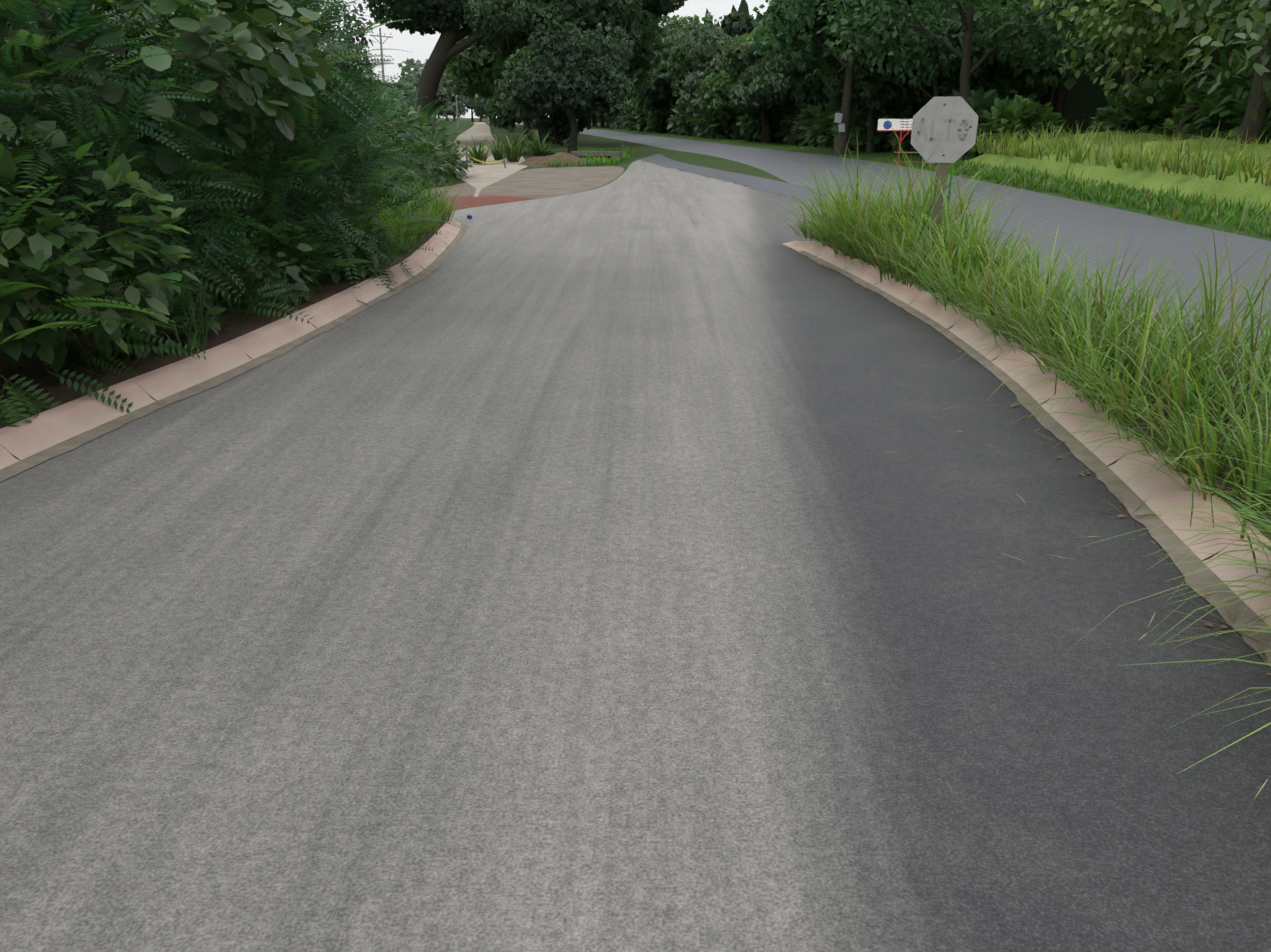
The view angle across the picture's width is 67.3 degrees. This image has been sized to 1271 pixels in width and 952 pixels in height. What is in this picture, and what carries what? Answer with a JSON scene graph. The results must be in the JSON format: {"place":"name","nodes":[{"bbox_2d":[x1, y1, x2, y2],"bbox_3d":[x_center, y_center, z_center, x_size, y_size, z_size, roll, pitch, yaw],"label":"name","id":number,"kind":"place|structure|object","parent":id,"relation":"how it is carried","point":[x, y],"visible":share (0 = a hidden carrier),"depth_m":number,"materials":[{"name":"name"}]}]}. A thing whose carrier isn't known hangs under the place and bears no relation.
{"place":"outdoors","nodes":[
{"label":"outdoors","id":0,"kind":"place"},
{"bbox_2d":[0,221,444,428],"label":"soil","id":1,"kind":"structure","parent":0,"point":[63,393],"depth_m":6.21,"materials":[{"name":"brown soil"}]},
{"bbox_2d":[0,148,427,426],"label":"ferns","id":2,"kind":"object","parent":1,"relation":"on","point":[10,411],"visible":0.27,"depth_m":5.11,"materials":[{"name":"green plant"}]},
{"bbox_2d":[446,122,526,196],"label":"gravel path","id":3,"kind":"structure","parent":0,"point":[480,176],"depth_m":33.20,"materials":[{"name":"beige gravel"}]},
{"bbox_2d":[465,146,505,167],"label":"tape stakes","id":4,"kind":"object","parent":3,"relation":"on","point":[503,159],"visible":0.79,"depth_m":31.61,"materials":[{"name":"yellow plastic"}]},
{"bbox_2d":[397,166,623,210],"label":"driveway","id":5,"kind":"structure","parent":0,"point":[529,184],"depth_m":23.56,"materials":[{"name":"beige concrete"}]},
{"bbox_2d":[277,0,769,117],"label":"sky","id":6,"kind":"structure","parent":0,"point":[422,47],"materials":[{"name":"white"}]},
{"bbox_2d":[518,152,590,166],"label":"eroded bank","id":7,"kind":"structure","parent":0,"point":[539,161],"depth_m":33.31,"materials":[{"name":"brown soil"}]},
{"bbox_2d":[0,154,1270,951],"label":"road","id":8,"kind":"structure","parent":0,"point":[618,565],"depth_m":3.03,"materials":[{"name":"grey asphalt"}]},
{"bbox_2d":[797,251,1270,666],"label":"curb face","id":9,"kind":"object","parent":8,"relation":"on","point":[1131,499],"visible":0.92,"depth_m":4.12},
{"bbox_2d":[797,252,1270,674],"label":"dry leaf litter","id":10,"kind":"object","parent":8,"relation":"on","point":[1207,624],"visible":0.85,"depth_m":4.50,"materials":[{"name":"brown plant"}]},
{"bbox_2d":[875,365,1267,798],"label":"fallen leaves","id":11,"kind":"object","parent":8,"relation":"on","point":[1150,621],"visible":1,"depth_m":3.62,"materials":[{"name":"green plant"}]},
{"bbox_2d":[21,118,1268,535],"bbox_3d":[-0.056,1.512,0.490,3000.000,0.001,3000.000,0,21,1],"label":"ground","id":12,"kind":"structure","parent":0,"point":[637,150],"depth_m":46.97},
{"bbox_2d":[0,0,332,192],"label":"round bush leaves","id":13,"kind":"object","parent":12,"relation":"on","point":[244,46],"visible":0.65,"depth_m":6.90,"materials":[{"name":"green plant"}]},
{"bbox_2d":[0,0,401,304],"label":"thicket backing","id":14,"kind":"object","parent":12,"relation":"on","point":[27,82],"visible":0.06,"depth_m":9.28,"materials":[{"name":"green plant"}]},
{"bbox_2d":[0,215,467,481],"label":"kerb","id":15,"kind":"structure","parent":12,"relation":"on","point":[51,427],"depth_m":6.06,"materials":[{"name":"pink concrete"}]},
{"bbox_2d":[0,0,469,341],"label":"bush","id":16,"kind":"object","parent":12,"relation":"on","point":[338,106],"depth_m":7.46,"materials":[{"name":"green plant"}]},
{"bbox_2d":[0,0,475,373],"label":"broad bush leaves","id":17,"kind":"object","parent":12,"relation":"on","point":[82,275],"visible":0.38,"depth_m":5.76,"materials":[{"name":"green plant"}]},
{"bbox_2d":[370,28,392,99],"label":"utility pole","id":18,"kind":"object","parent":12,"relation":"on","point":[381,43],"visible":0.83,"depth_m":88.77,"materials":[{"name":"concrete"}]},
{"bbox_2d":[455,86,458,127],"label":"utility pole","id":19,"kind":"object","parent":12,"relation":"on","point":[457,112],"visible":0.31,"depth_m":149.69,"materials":[{"name":"concrete"}]},
{"bbox_2d":[555,155,631,166],"bbox_3d":[-1.317,-12.664,38.170,2.398,0.001,13.601,1,21,3],"label":"verge patch","id":20,"kind":"object","parent":12,"relation":"on","point":[613,164],"visible":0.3,"depth_m":33.15,"materials":[{"name":"green plant"}]},
{"bbox_2d":[571,151,621,161],"bbox_3d":[-1.414,-12.006,36.028,1.900,0.460,0.690,5,21,12],"label":"culvert headwall","id":21,"kind":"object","parent":12,"relation":"on","point":[594,153],"visible":0.54,"depth_m":35.69,"materials":[{"name":"concrete"}]},
{"bbox_2d":[51,110,1270,772],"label":"grass","id":22,"kind":"structure","parent":12,"relation":"on","point":[951,262],"depth_m":6.55,"materials":[{"name":"green plant"}]},
{"bbox_2d":[102,0,1251,145],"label":"tree foliage","id":23,"kind":"object","parent":12,"relation":"on","point":[629,56],"visible":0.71,"depth_m":48.83,"materials":[{"name":"green plant"}]},
{"bbox_2d":[96,0,1270,160],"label":"tree trunks","id":24,"kind":"object","parent":12,"relation":"on","point":[446,49],"visible":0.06,"depth_m":42.48,"materials":[{"name":"brown wood"}]},
{"bbox_2d":[834,113,844,131],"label":"tree signs","id":25,"kind":"object","parent":24,"relation":"attached to","point":[838,118],"visible":1,"depth_m":42.62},
{"bbox_2d":[310,0,1270,160],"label":"hedge","id":26,"kind":"object","parent":12,"relation":"on","point":[1169,95],"visible":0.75,"depth_m":34.39,"materials":[{"name":"green plant"}]},
{"bbox_2d":[516,122,1270,240],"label":"verge","id":27,"kind":"structure","parent":12,"relation":"on","point":[887,158],"depth_m":35.47,"materials":[{"name":"green plant"}]},
{"bbox_2d":[877,119,932,165],"bbox_3d":[9.703,-11.475,32.866,2.750,1.530,0.420,6,21,15],"label":"sign board","id":28,"kind":"object","parent":27,"relation":"on","point":[901,125],"visible":0.5,"depth_m":32.89,"materials":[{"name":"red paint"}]},
{"bbox_2d":[591,0,1270,136],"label":"forest","id":29,"kind":"object","parent":12,"relation":"on","point":[1085,98],"depth_m":65.73,"materials":[{"name":"green plant"}]},
{"bbox_2d":[911,96,977,245],"bbox_3d":[2.987,-2.662,9.506,0.600,2.071,0.113,6,21,15],"label":"stop sign","id":30,"kind":"object","parent":12,"relation":"on","point":[947,126],"visible":0.92,"depth_m":9.22,"materials":[{"name":"grey metal"}]},
{"bbox_2d":[782,241,1270,625],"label":"kerb","id":31,"kind":"structure","parent":12,"relation":"on","point":[1159,496],"depth_m":4.61,"materials":[{"name":"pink concrete"}]},
{"bbox_2d":[515,123,1270,393],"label":"road","id":32,"kind":"structure","parent":0,"point":[1165,235],"depth_m":14.24,"materials":[{"name":"grey asphalt"}]},
{"bbox_2d":[814,237,1270,539],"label":"island soil","id":33,"kind":"structure","parent":0,"point":[1219,481],"depth_m":4.64,"materials":[{"name":"brown soil"}]},
{"bbox_2d":[959,130,1270,213],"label":"tall field grass","id":34,"kind":"structure","parent":0,"point":[1189,183],"depth_m":22.61,"materials":[{"name":"green plant"}]}
]}

